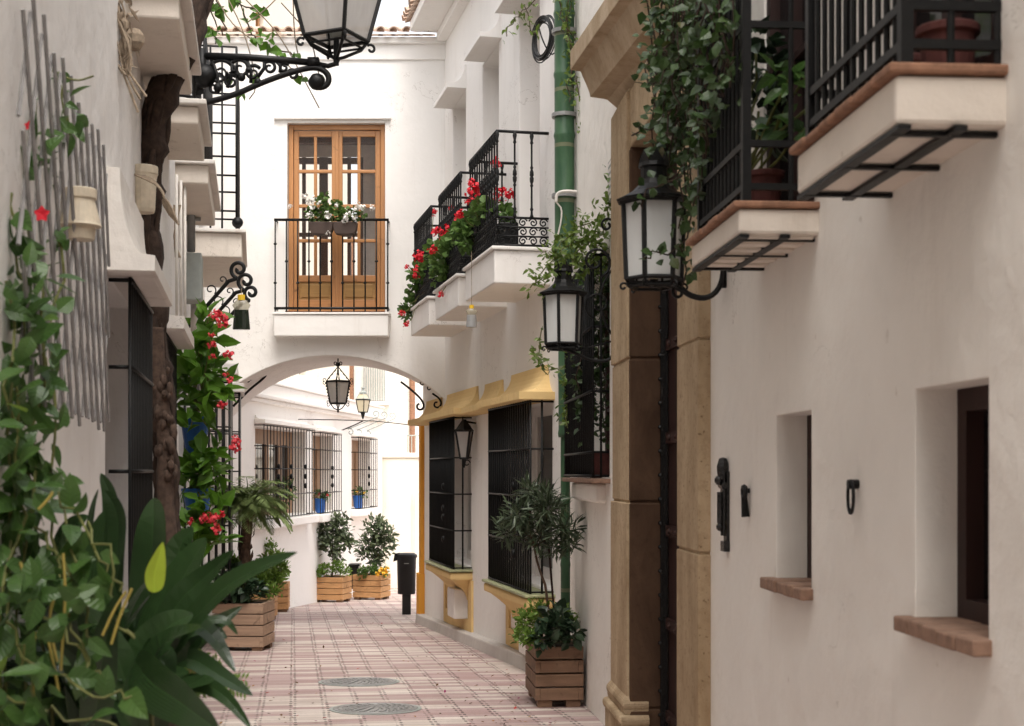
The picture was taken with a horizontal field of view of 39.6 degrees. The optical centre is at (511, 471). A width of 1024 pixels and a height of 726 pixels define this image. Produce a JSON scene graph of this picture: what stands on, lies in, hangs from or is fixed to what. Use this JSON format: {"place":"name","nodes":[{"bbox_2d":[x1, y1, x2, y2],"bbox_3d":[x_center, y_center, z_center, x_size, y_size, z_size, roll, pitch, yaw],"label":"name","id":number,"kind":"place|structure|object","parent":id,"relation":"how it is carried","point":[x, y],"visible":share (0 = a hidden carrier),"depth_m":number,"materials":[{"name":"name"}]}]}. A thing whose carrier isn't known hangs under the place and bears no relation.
{"place":"outdoors","nodes":[
{"label":"outdoors","id":0,"kind":"place"},
{"bbox_2d":[351,0,436,213],"label":"sky","id":1,"kind":"structure","parent":0,"point":[390,12],"materials":[{"name":"white"}]},
{"bbox_2d":[200,588,604,725],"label":"street paving","id":2,"kind":"structure","parent":0,"point":[388,651],"depth_m":12.12,"materials":[{"name":"tile"}]},
{"bbox_2d":[0,0,246,685],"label":"town house","id":3,"kind":"structure","parent":2,"relation":"on","point":[83,36],"depth_m":6.25,"materials":[{"name":"paint"}]},
{"bbox_2d":[16,0,110,431],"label":"trellis","id":4,"kind":"object","parent":3,"relation":"attached to","point":[98,284],"visible":0.85,"depth_m":4.24,"materials":[{"name":"wood"}]},
{"bbox_2d":[0,67,147,725],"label":"climbing vine","id":5,"kind":"object","parent":4,"relation":"attached to","point":[31,581],"visible":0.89,"depth_m":3.26,"materials":[{"name":"green plant"}]},
{"bbox_2d":[60,186,101,241],"bbox_3d":[-1.354,-0.799,4.420,0.155,0.160,0.130,0,0,0],"label":"hanging pot","id":6,"kind":"object","parent":4,"relation":"hanging from","point":[86,221],"visible":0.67,"depth_m":4.38,"materials":[{"name":"ceramic"}]},
{"bbox_2d":[117,0,146,112],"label":"dry branches","id":7,"kind":"object","parent":3,"relation":"attached to","point":[132,39],"visible":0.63,"depth_m":6.29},
{"bbox_2d":[135,163,157,214],"bbox_3d":[-1.862,-1.428,7.200,0.140,0.240,0.140,0,0,0],"label":"tied jar","id":8,"kind":"object","parent":3,"relation":"attached to","point":[145,196],"visible":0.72,"depth_m":7.15,"materials":[{"name":"ceramic"}]},
{"bbox_2d":[134,173,179,224],"bbox_3d":[-1.760,-1.347,7.040,0.259,0.280,0.130,0,0,0],"label":"cord bundle","id":9,"kind":"object","parent":3,"relation":"hanging from","point":[167,206],"visible":1,"depth_m":7.02,"materials":[{"name":"fabric"}]},
{"bbox_2d":[173,205,180,257],"bbox_3d":[-2.474,-1.773,10.500,0.066,0.393,0.014,0,0,0],"label":"cord bundle","id":10,"kind":"object","parent":3,"relation":"hanging from","point":[179,208],"visible":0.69,"depth_m":10.50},
{"bbox_2d":[175,174,185,317],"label":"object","id":11,"kind":"object","parent":3,"relation":"attached to","point":[176,248],"visible":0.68,"depth_m":10.60,"materials":[{"name":"plastic"}]},
{"bbox_2d":[186,94,200,251],"bbox_3d":[-2.721,-2.735,12.111,0.145,1.730,0.070,0,0,0],"label":"grey pipe","id":12,"kind":"object","parent":3,"relation":"attached to","point":[191,219],"visible":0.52,"depth_m":12.08,"materials":[{"name":"metal"}]},
{"bbox_2d":[186,252,202,303],"bbox_3d":[-2.730,-1.650,12.188,0.150,0.400,0.356,0,0,-10],"label":"electric cabinet","id":13,"kind":"object","parent":3,"relation":"attached to","point":[194,276],"visible":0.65,"depth_m":12.02,"materials":[{"name":"metal"}]},
{"bbox_2d":[191,304,197,331],"bbox_3d":[-2.756,-1.330,12.416,0.100,0.260,0.100,0,0,0],"label":"white pipe","id":14,"kind":"object","parent":3,"relation":"attached to","point":[194,318],"visible":0.34,"depth_m":12.37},
{"bbox_2d":[182,416,207,452],"bbox_3d":[-2.172,-0.220,9.750,0.218,0.320,0.214,0,0,0],"label":"flower pot","id":15,"kind":"object","parent":3,"relation":"hanging from","point":[191,434],"visible":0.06,"depth_m":9.68,"materials":[{"name":"blue ceramic"}]},
{"bbox_2d":[177,297,246,454],"bbox_3d":[-2.072,-0.636,9.524,0.464,1.066,0.977,0,0,-30],"label":"flowering plant","id":16,"kind":"object","parent":15,"relation":"in","point":[200,361],"visible":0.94,"depth_m":9.45,"materials":[{"name":"green plant"}]},
{"bbox_2d":[181,488,213,510],"bbox_3d":[-2.123,0.190,9.600,0.218,0.150,0.214,0,0,0],"label":"flower pot","id":17,"kind":"object","parent":3,"relation":"hanging from","point":[187,501],"visible":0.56,"depth_m":9.53,"materials":[{"name":"blue ceramic"}]},
{"bbox_2d":[179,429,241,507],"bbox_3d":[-1.937,-0.002,9.475,0.705,0.578,0.475,0,0,35],"label":"flowering plant","id":18,"kind":"object","parent":17,"relation":"in","point":[194,462],"visible":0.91,"depth_m":9.47,"materials":[{"name":"green plant"}]},
{"bbox_2d":[179,487,242,557],"bbox_3d":[-2.004,0.347,9.306,0.517,0.494,0.398,0,0,0],"label":"flowering plant","id":19,"kind":"object","parent":3,"relation":"attached to","point":[201,521],"visible":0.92,"depth_m":9.27,"materials":[{"name":"green plant"}]},
{"bbox_2d":[188,261,245,327],"bbox_3d":[-2.659,-1.576,12.749,0.548,0.622,0.034,0,0,0],"label":"scroll arm","id":20,"kind":"object","parent":3,"relation":"attached to","point":[226,283],"visible":0.77,"depth_m":12.74},
{"bbox_2d":[206,273,252,324],"bbox_3d":[-2.677,-1.522,13.149,0.564,0.630,0.034,0,0,0],"label":"scroll arm","id":21,"kind":"object","parent":3,"relation":"attached to","point":[232,296],"visible":0.65,"depth_m":13.14},
{"bbox_2d":[233,288,249,329],"bbox_3d":[-2.493,-1.496,13.100,0.170,0.380,0.083,0,0,0],"label":"hanging bottle","id":22,"kind":"object","parent":21,"relation":"hanging from","point":[241,320],"visible":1,"depth_m":13.07,"materials":[{"name":"glass"}]},
{"bbox_2d":[215,285,257,322],"bbox_3d":[-2.685,-1.469,13.499,0.539,0.594,0.034,0,0,0],"label":"scroll arm","id":23,"kind":"object","parent":3,"relation":"attached to","point":[247,299],"visible":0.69,"depth_m":13.49},
{"bbox_2d":[205,0,292,54],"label":"creeper","id":24,"kind":"object","parent":3,"relation":"attached to","point":[218,10],"visible":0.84,"depth_m":9.22,"materials":[{"name":"green plant"}]},
{"bbox_2d":[180,0,380,104],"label":"street lantern","id":25,"kind":"object","parent":3,"relation":"on","point":[336,26],"visible":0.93,"depth_m":8.98,"materials":[{"name":"black metal"}]},
{"bbox_2d":[217,0,319,107],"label":"dry tendrils","id":26,"kind":"object","parent":25,"relation":"hanging from","point":[242,31],"visible":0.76,"depth_m":9.15,"materials":[{"name":"plant"}]},
{"bbox_2d":[223,28,323,100],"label":"creeper leaves","id":27,"kind":"object","parent":25,"relation":"hanging from","point":[265,46],"visible":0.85,"depth_m":9.09,"materials":[{"name":"green plant"}]},
{"bbox_2d":[205,26,445,438],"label":"bridge house","id":28,"kind":"structure","parent":3,"relation":"on","point":[379,116],"depth_m":17.30,"materials":[{"name":"paint"}]},
{"bbox_2d":[309,221,357,235],"bbox_3d":[-2.140,-2.922,17.058,0.575,0.181,0.166,0,0,0],"label":"flower trough","id":29,"kind":"object","parent":28,"relation":"attached to","point":[316,228],"visible":1,"depth_m":16.98,"materials":[{"name":"black metal"}]},
{"bbox_2d":[288,191,374,234],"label":"white geranium","id":30,"kind":"object","parent":29,"relation":"in","point":[340,211],"visible":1,"depth_m":17.01,"materials":[{"name":"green plant"}]},
{"bbox_2d":[299,137,374,274],"bbox_3d":[-2.210,-3.165,18.670,1.520,2.430,0.480,0,0,0],"label":"back window","id":31,"kind":"structure","parent":28,"relation":"in","point":[323,162],"depth_m":18.85,"materials":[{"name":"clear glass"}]},
{"bbox_2d":[289,125,384,310],"bbox_3d":[-2.140,-3.088,17.420,1.180,2.296,0.080,0,0,0],"label":"balcony door","id":32,"kind":"structure","parent":28,"relation":"in","point":[337,132],"depth_m":17.40,"materials":[{"name":"brown wood"}]},
{"bbox_2d":[323,358,352,412],"bbox_3d":[-2.171,-1.091,17.750,0.271,0.727,0.271,0,0,-45],"label":"hanging lantern","id":33,"kind":"object","parent":28,"relation":"hanging from","point":[337,391],"visible":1,"depth_m":17.71,"materials":[{"name":"black metal"}]},
{"bbox_2d":[141,0,213,725],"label":"climber trunk","id":34,"kind":"object","parent":2,"relation":"on","point":[161,102],"visible":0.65,"depth_m":7.53,"materials":[{"name":"brown plant"}]},
{"bbox_2d":[212,599,274,650],"bbox_3d":[-2.785,1.598,14.770,0.530,0.494,0.500,0,0,4],"label":"wooden planter","id":35,"kind":"object","parent":2,"relation":"on","point":[254,622],"visible":0.65,"depth_m":14.52,"materials":[{"name":"wood"}]},
{"bbox_2d":[213,561,268,603],"bbox_3d":[-2.799,1.163,14.698,0.615,0.514,0.714,0,0,0],"label":"ivy mound","id":36,"kind":"object","parent":35,"relation":"in","point":[243,592],"visible":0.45,"depth_m":14.59,"materials":[{"name":"green plant"}]},
{"bbox_2d":[210,476,297,602],"bbox_3d":[-2.761,0.749,14.928,0.978,1.402,0.971,0,0,0],"label":"palm tree","id":37,"kind":"object","parent":35,"relation":"in","point":[249,504],"visible":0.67,"depth_m":14.83,"materials":[{"name":"green plant"}]},
{"bbox_2d":[224,549,290,602],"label":"herb bush","id":38,"kind":"object","parent":35,"relation":"on","point":[273,580],"visible":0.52,"depth_m":15.11,"materials":[{"name":"green plant"}]},
{"bbox_2d":[251,591,277,618],"bbox_3d":[-3.490,1.811,19.350,0.500,0.434,0.500,0,0,3],"label":"wooden planter","id":39,"kind":"object","parent":2,"relation":"on","point":[276,605],"visible":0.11,"depth_m":19.45,"materials":[{"name":"wood"}]},
{"bbox_2d":[207,0,353,399],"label":"tall house","id":40,"kind":"structure","parent":2,"relation":"on","point":[281,15],"depth_m":29.46,"materials":[{"name":"beige paint"}]},
{"bbox_2d":[276,581,289,611],"bbox_3d":[-3.485,1.897,21.500,0.230,0.434,0.500,0,0,-6],"label":"wooden planter","id":41,"kind":"object","parent":2,"relation":"on","point":[283,603],"visible":0.48,"depth_m":21.26,"materials":[{"name":"wood"}]},
{"bbox_2d":[264,537,290,577],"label":"herb bush","id":42,"kind":"object","parent":41,"relation":"in","point":[270,545],"visible":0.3,"depth_m":21.02,"materials":[{"name":"green plant"}]},
{"bbox_2d":[210,383,395,614],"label":"house","id":43,"kind":"structure","parent":2,"relation":"on","point":[279,439],"depth_m":23.37,"materials":[{"name":"paint"}]},
{"bbox_2d":[255,429,291,514],"bbox_3d":[-3.797,0.020,21.953,0.050,1.320,2.867,0,0,6],"label":"window","id":44,"kind":"structure","parent":43,"relation":"in","point":[258,432],"depth_m":22.29,"materials":[{"name":"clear glass"}]},
{"bbox_2d":[275,476,296,504],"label":"potted plant","id":45,"kind":"object","parent":43,"relation":"on","point":[290,482],"visible":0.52,"depth_m":21.89,"materials":[{"name":"green plant"}]},
{"bbox_2d":[313,436,319,510],"bbox_3d":[-3.510,0.035,24.563,0.050,1.310,1.439,0,0,6],"label":"window","id":46,"kind":"structure","parent":43,"relation":"in","point":[317,438],"depth_m":25.06,"materials":[{"name":"wood"}]},
{"bbox_2d":[315,498,324,512],"bbox_3d":[-3.259,0.580,24.146,0.218,0.240,0.214,0,0,0],"label":"flower pot","id":47,"kind":"object","parent":43,"relation":"on","point":[317,505],"visible":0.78,"depth_m":24.07,"materials":[{"name":"blue ceramic"}]},
{"bbox_2d":[298,419,407,424],"bbox_3d":[-2.240,-0.723,21.074,0.309,0.256,4.643,0,0,-30],"label":"cable","id":48,"kind":"object","parent":43,"relation":"attached to","point":[353,420],"visible":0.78,"depth_m":21.52,"materials":[{"name":"black plastic"}]},
{"bbox_2d":[352,440,357,506],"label":"window","id":49,"kind":"structure","parent":43,"relation":"in","point":[354,443],"depth_m":28.16,"materials":[{"name":"wood"}]},
{"bbox_2d":[342,387,369,429],"bbox_3d":[-2.869,-1.104,25.287,0.826,0.781,0.221,0,0,38],"label":"wall lantern","id":50,"kind":"object","parent":43,"relation":"attached to","point":[362,399],"depth_m":25.06,"materials":[{"name":"glass"}]},
{"bbox_2d":[317,575,351,602],"bbox_3d":[-3.083,2.009,24.300,0.560,0.434,0.500,0,0,12],"label":"wooden planter","id":51,"kind":"object","parent":2,"relation":"on","point":[337,588],"visible":0.76,"depth_m":24.06,"materials":[{"name":"wood"}]},
{"bbox_2d":[316,559,351,577],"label":"herb bush","id":52,"kind":"object","parent":51,"relation":"on","point":[324,567],"visible":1,"depth_m":24.07,"materials":[{"name":"green plant"}]},
{"bbox_2d":[316,510,358,576],"bbox_3d":[-3.025,1.228,24.264,0.826,1.163,0.720,0,0,0],"label":"camellia tree","id":53,"kind":"object","parent":51,"relation":"on","point":[326,538],"visible":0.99,"depth_m":24.22,"materials":[{"name":"green plant"}]},
{"bbox_2d":[348,563,360,588],"bbox_3d":[-2.826,1.883,25.600,0.200,0.450,0.340,0,0,0],"label":"utility box","id":54,"kind":"object","parent":2,"relation":"on","point":[354,566],"visible":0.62,"depth_m":25.45,"materials":[{"name":"black plastic"}]},
{"bbox_2d":[318,677,399,685],"bbox_3d":[-1.245,1.710,11.582,0.660,0.034,0.660,0,0,0],"label":"manhole cover","id":55,"kind":"object","parent":2,"relation":"on","point":[362,681],"visible":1,"depth_m":11.50,"materials":[{"name":"grey metal"}]},
{"bbox_2d":[353,573,390,599],"bbox_3d":[-2.476,2.036,25.100,0.530,0.444,0.480,0,0,16],"label":"wooden planter","id":56,"kind":"object","parent":2,"relation":"on","point":[375,587],"visible":0.98,"depth_m":24.90,"materials":[{"name":"wood"}]},
{"bbox_2d":[357,562,389,580],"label":"herb bush","id":57,"kind":"object","parent":56,"relation":"in","point":[382,571],"visible":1,"depth_m":24.86,"materials":[{"name":"green plant"}]},
{"bbox_2d":[353,511,399,574],"bbox_3d":[-2.388,1.278,25.094,0.851,1.157,0.580,0,0,0],"label":"camellia tree","id":58,"kind":"object","parent":56,"relation":"in","point":[382,539],"visible":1,"depth_m":25.05,"materials":[{"name":"green plant"}]},
{"bbox_2d":[329,703,421,714],"bbox_3d":[-0.946,1.641,9.857,0.638,0.033,0.638,0,0,0],"label":"manhole cover","id":59,"kind":"object","parent":2,"relation":"on","point":[375,708],"visible":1,"depth_m":9.78,"materials":[{"name":"grey metal"}]},
{"bbox_2d":[219,607,550,724],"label":"fallen leaves","id":60,"kind":"object","parent":2,"relation":"on","point":[515,707],"visible":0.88,"depth_m":10.76,"materials":[{"name":"brown plant"}]},
{"bbox_2d":[354,237,422,455],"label":"end house","id":61,"kind":"structure","parent":2,"relation":"on","point":[389,391],"depth_m":34.30,"materials":[{"name":"paint"}]},
{"bbox_2d":[363,367,385,400],"bbox_3d":[-3.311,-2.150,34.250,0.521,0.900,0.120,0,0,0],"label":"curtain","id":62,"kind":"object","parent":61,"relation":"in","point":[374,380],"depth_m":34.26,"materials":[{"name":"fabric"}]},
{"bbox_2d":[382,456,418,587],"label":"house","id":63,"kind":"structure","parent":2,"relation":"on","point":[400,493],"depth_m":29.70,"materials":[{"name":"beige paint"}]},
{"bbox_2d":[412,493,418,572],"bbox_3d":[-1.640,1.452,29.678,0.880,2.004,0.065,0,0,0],"label":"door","id":64,"kind":"structure","parent":63,"relation":"in","point":[415,496],"depth_m":29.65,"materials":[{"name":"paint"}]},
{"bbox_2d":[393,552,416,614],"bbox_3d":[-1.551,1.632,20.700,0.348,0.900,0.316,0,0,0],"label":"litter bin","id":65,"kind":"object","parent":2,"relation":"on","point":[406,574],"visible":1,"depth_m":20.59,"materials":[{"name":"black plastic"}]},
{"bbox_2d":[401,0,559,670],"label":"town house","id":66,"kind":"structure","parent":2,"relation":"on","point":[476,585],"depth_m":14.03,"materials":[{"name":"white paint"}]},
{"bbox_2d":[397,208,437,326],"bbox_3d":[-1.085,-2.294,16.196,0.471,1.347,1.329,0,0,-11],"label":"geranium","id":67,"kind":"object","parent":66,"relation":"on","point":[416,275],"visible":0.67,"depth_m":16.26,"materials":[{"name":"green plant"}]},
{"bbox_2d":[452,252,469,270],"bbox_3d":[-0.517,-2.030,14.383,0.170,0.200,1.137,0,0,-12],"label":"window box","id":68,"kind":"object","parent":66,"relation":"on","point":[462,262],"visible":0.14,"depth_m":13.82,"materials":[{"name":"black plastic"}]},
{"bbox_2d":[422,205,462,297],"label":"geranium","id":69,"kind":"object","parent":68,"relation":"in","point":[439,248],"visible":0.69,"depth_m":14.42,"materials":[{"name":"green plant"}]},
{"bbox_2d":[454,419,475,467],"bbox_3d":[-0.504,-0.300,15.329,0.219,0.520,0.194,0,0,14],"label":"wall lantern","id":70,"kind":"object","parent":66,"relation":"attached to","point":[464,430],"depth_m":15.28,"materials":[{"name":"black metal"}]},
{"bbox_2d":[467,418,470,558],"bbox_3d":[-0.359,0.195,16.457,0.050,1.710,1.536,0,0,-12],"label":"window","id":71,"kind":"structure","parent":66,"relation":"in","point":[468,419],"depth_m":17.10,"materials":[{"name":"black glass"}]},
{"bbox_2d":[466,251,476,327],"bbox_3d":[-0.361,-1.626,12.700,0.105,0.678,0.051,0,0,0],"label":"hanging bottle","id":72,"kind":"object","parent":66,"relation":"hanging from","point":[471,321],"visible":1,"depth_m":12.69,"materials":[{"name":"grey"}]},
{"bbox_2d":[478,222,517,248],"bbox_3d":[-0.145,-2.030,12.693,0.170,0.200,1.116,0,0,-12],"label":"window box","id":73,"kind":"object","parent":66,"relation":"on","point":[507,240],"visible":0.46,"depth_m":12.15,"materials":[{"name":"black plastic"}]},
{"bbox_2d":[448,156,517,255],"bbox_3d":[-0.288,-2.392,12.746,0.535,0.798,1.404,0,0,-20],"label":"geranium","id":74,"kind":"object","parent":73,"relation":"in","point":[465,219],"visible":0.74,"depth_m":12.67,"materials":[{"name":"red plant"}]},
{"bbox_2d":[535,404,551,579],"bbox_3d":[0.422,0.190,12.907,0.050,1.620,1.638,0,0,-12],"label":"window","id":75,"kind":"structure","parent":66,"relation":"in","point":[547,409],"depth_m":13.43,"materials":[{"name":"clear glass"}]},
{"bbox_2d":[525,639,583,707],"bbox_3d":[0.300,1.439,10.248,0.340,0.424,0.620,0,0,-6],"label":"wooden planter","id":76,"kind":"object","parent":2,"relation":"on","point":[548,672],"visible":0.85,"depth_m":9.95,"materials":[{"name":"wood"}]},
{"bbox_2d":[488,469,586,638],"bbox_3d":[0.203,0.642,10.185,0.839,1.323,0.437,0,0,33],"label":"olive tree","id":77,"kind":"object","parent":76,"relation":"on","point":[524,525],"visible":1,"depth_m":10.17,"materials":[{"name":"green plant"}]},
{"bbox_2d":[508,597,579,650],"bbox_3d":[0.191,1.089,10.214,0.425,0.380,0.784,0,0,33],"label":"herb bush","id":78,"kind":"object","parent":76,"relation":"in","point":[533,615],"visible":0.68,"depth_m":10.09,"materials":[{"name":"green plant"}]},
{"bbox_2d":[545,498,553,607],"bbox_3d":[0.283,0.770,10.258,0.113,1.162,0.018,0,0,-12],"label":"support stake","id":79,"kind":"object","parent":76,"relation":"in","point":[551,580],"visible":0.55,"depth_m":10.25,"materials":[{"name":"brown wood"}]},
{"bbox_2d":[526,598,586,657],"bbox_3d":[0.297,1.095,9.954,0.462,0.402,0.452,0,0,-40],"label":"ivy mound","id":80,"kind":"object","parent":76,"relation":"in","point":[555,629],"visible":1,"depth_m":9.87,"materials":[{"name":"green plant"}]},
{"bbox_2d":[560,0,1023,725],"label":"town house","id":81,"kind":"structure","parent":2,"relation":"on","point":[860,316],"depth_m":4.19,"materials":[{"name":"paint"}]},
{"bbox_2d":[502,0,580,133],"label":"creeper","id":82,"kind":"object","parent":81,"relation":"attached to","point":[565,25],"visible":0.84,"depth_m":10.44,"materials":[{"name":"green plant"}]},
{"bbox_2d":[532,15,553,62],"bbox_3d":[0.276,-3.556,11.711,0.127,0.389,0.397,0,0,-34],"label":"cable coil","id":83,"kind":"object","parent":81,"relation":"hanging from","point":[541,20],"visible":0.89,"depth_m":11.69,"materials":[{"name":"black plastic"}]},
{"bbox_2d":[547,0,576,615],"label":"downpipe","id":84,"kind":"object","parent":81,"relation":"attached to","point":[564,117],"visible":0.63,"depth_m":10.58,"materials":[{"name":"green metal"}]},
{"bbox_2d":[528,326,597,433],"bbox_3d":[0.374,-0.641,10.352,0.521,0.878,0.336,0,0,0],"label":"jasmine","id":85,"kind":"object","parent":81,"relation":"attached to","point":[542,365],"visible":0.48,"depth_m":10.35,"materials":[{"name":"green plant"}]},
{"bbox_2d":[519,166,610,298],"bbox_3d":[0.478,-1.452,8.739,0.482,0.872,1.003,0,0,35],"label":"jasmine","id":86,"kind":"object","parent":81,"relation":"attached to","point":[585,240],"visible":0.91,"depth_m":8.70,"materials":[{"name":"green plant"}]},
{"bbox_2d":[539,218,610,362],"bbox_3d":[0.371,-1.093,8.593,0.431,0.875,0.286,0,0,-29],"label":"wall lantern","id":87,"kind":"object","parent":81,"relation":"attached to","point":[563,301],"depth_m":8.50,"materials":[{"name":"black metal"}]},
{"bbox_2d":[567,258,609,449],"bbox_3d":[0.553,-0.737,9.390,0.399,1.341,0.375,0,0,0],"label":"window grille","id":88,"kind":"object","parent":81,"relation":"attached to","point":[578,374],"visible":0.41,"depth_m":9.42,"materials":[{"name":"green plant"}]},
{"bbox_2d":[594,452,609,477],"bbox_3d":[0.578,-0.042,9.300,0.188,0.170,0.185,0,0,0],"label":"flower pot","id":89,"kind":"object","parent":81,"relation":"on","point":[605,463],"visible":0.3,"depth_m":9.23,"materials":[{"name":"ceramic"}]},
{"bbox_2d":[605,292,609,451],"bbox_3d":[0.766,-0.685,9.675,0.040,1.430,1.684,0,0,-4],"label":"window","id":90,"kind":"structure","parent":81,"relation":"in","point":[607,409],"depth_m":10.46,"materials":[{"name":"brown wood"}]},
{"bbox_2d":[608,159,610,202],"bbox_3d":[0.607,-1.770,8.629,0.024,0.260,0.261,0,0,-4],"label":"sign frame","id":91,"kind":"object","parent":81,"relation":"attached to","point":[609,175],"visible":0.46,"depth_m":8.65,"materials":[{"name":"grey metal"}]},
{"bbox_2d":[658,137,678,725],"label":"door","id":92,"kind":"structure","parent":81,"relation":"in","point":[668,547],"depth_m":7.70,"materials":[{"name":"brown wood"}]},
{"bbox_2d":[616,148,726,300],"bbox_3d":[0.593,-0.955,5.548,0.397,0.581,0.296,0,0,-34],"label":"wall lantern","id":93,"kind":"object","parent":81,"relation":"attached to","point":[650,223],"depth_m":5.45,"materials":[{"name":"glass"}]},
{"bbox_2d":[631,0,752,286],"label":"ivy","id":94,"kind":"object","parent":81,"relation":"attached to","point":[674,59],"visible":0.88,"depth_m":5.22,"materials":[{"name":"green plant"}]},
{"bbox_2d":[714,457,729,551],"bbox_3d":[0.813,0.128,5.509,0.058,0.365,0.072,0,0,0],"label":"bell pull","id":95,"kind":"object","parent":81,"relation":"attached to","point":[722,480],"visible":1,"depth_m":5.49,"materials":[{"name":"metal"}]},
{"bbox_2d":[741,484,749,516],"bbox_3d":[0.847,0.106,5.159,0.031,0.120,0.058,0,0,0],"label":"wall hook","id":96,"kind":"object","parent":81,"relation":"attached to","point":[745,490],"depth_m":5.15,"materials":[{"name":"black metal"}]},
{"bbox_2d":[751,168,784,200],"bbox_3d":[0.822,-0.892,4.620,0.128,0.160,0.126,0,0,0],"label":"flower pot","id":97,"kind":"object","parent":81,"relation":"on","point":[767,175],"visible":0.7,"depth_m":4.57,"materials":[{"name":"ceramic"}]},
{"bbox_2d":[751,15,787,167],"bbox_3d":[0.838,-1.237,4.783,0.245,0.582,0.287,0,0,29],"label":"balcony plant","id":98,"kind":"object","parent":81,"relation":"on","point":[758,43],"visible":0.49,"depth_m":4.77,"materials":[{"name":"green plant"}]},
{"bbox_2d":[751,52,804,169],"bbox_3d":[0.834,-1.148,4.444,0.440,0.405,0.277,0,0,45],"label":"balcony plant","id":99,"kind":"object","parent":81,"relation":"on","point":[769,80],"visible":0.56,"depth_m":4.40,"materials":[{"name":"green plant"}]},
{"bbox_2d":[767,0,813,200],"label":"window","id":100,"kind":"structure","parent":81,"relation":"in","point":[777,10],"depth_m":4.81,"materials":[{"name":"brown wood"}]},
{"bbox_2d":[807,415,811,577],"bbox_3d":[1.038,0.088,4.579,0.060,0.553,0.421,0,0,-4],"label":"window","id":101,"kind":"structure","parent":81,"relation":"in","point":[809,417],"depth_m":4.76,"materials":[{"name":"brown wood"}]},
{"bbox_2d":[846,479,859,514],"bbox_3d":[0.935,0.070,3.898,0.032,0.098,0.060,0,0,0],"label":"wall ring","id":102,"kind":"object","parent":81,"relation":"attached to","point":[852,484],"depth_m":3.89,"materials":[{"name":"black metal"}]},
{"bbox_2d":[915,18,980,62],"bbox_3d":[0.950,-0.902,3.100,0.138,0.130,0.136,0,0,0],"label":"flower pot","id":103,"kind":"object","parent":81,"relation":"on","point":[964,28],"visible":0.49,"depth_m":3.05,"materials":[{"name":"ceramic"}]},
{"bbox_2d":[914,0,992,63],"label":"window","id":104,"kind":"structure","parent":81,"relation":"in","point":[985,20],"depth_m":3.19,"materials":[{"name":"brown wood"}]},
{"bbox_2d":[957,385,988,624],"bbox_3d":[1.131,0.081,3.249,0.060,0.562,0.441,0,0,-4],"label":"window","id":105,"kind":"structure","parent":81,"relation":"in","point":[972,402],"depth_m":3.41,"materials":[{"name":"brown wood"}]},
{"bbox_3d":[-0.920,1.151,3.680,0.580,0.500,0.580,0,0,0],"label":"flower pot","id":106,"kind":"object","parent":2,"relation":"on","visible":0},
{"bbox_2d":[6,473,296,725],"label":"aspidistra","id":107,"kind":"object","parent":106,"relation":"in","point":[176,597],"visible":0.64,"depth_m":3.40,"materials":[{"name":"green plant"}]},
{"bbox_2d":[184,649,249,698],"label":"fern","id":108,"kind":"object","parent":107,"relation":"on","point":[230,690],"visible":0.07,"depth_m":3.67,"materials":[{"name":"green plant"}]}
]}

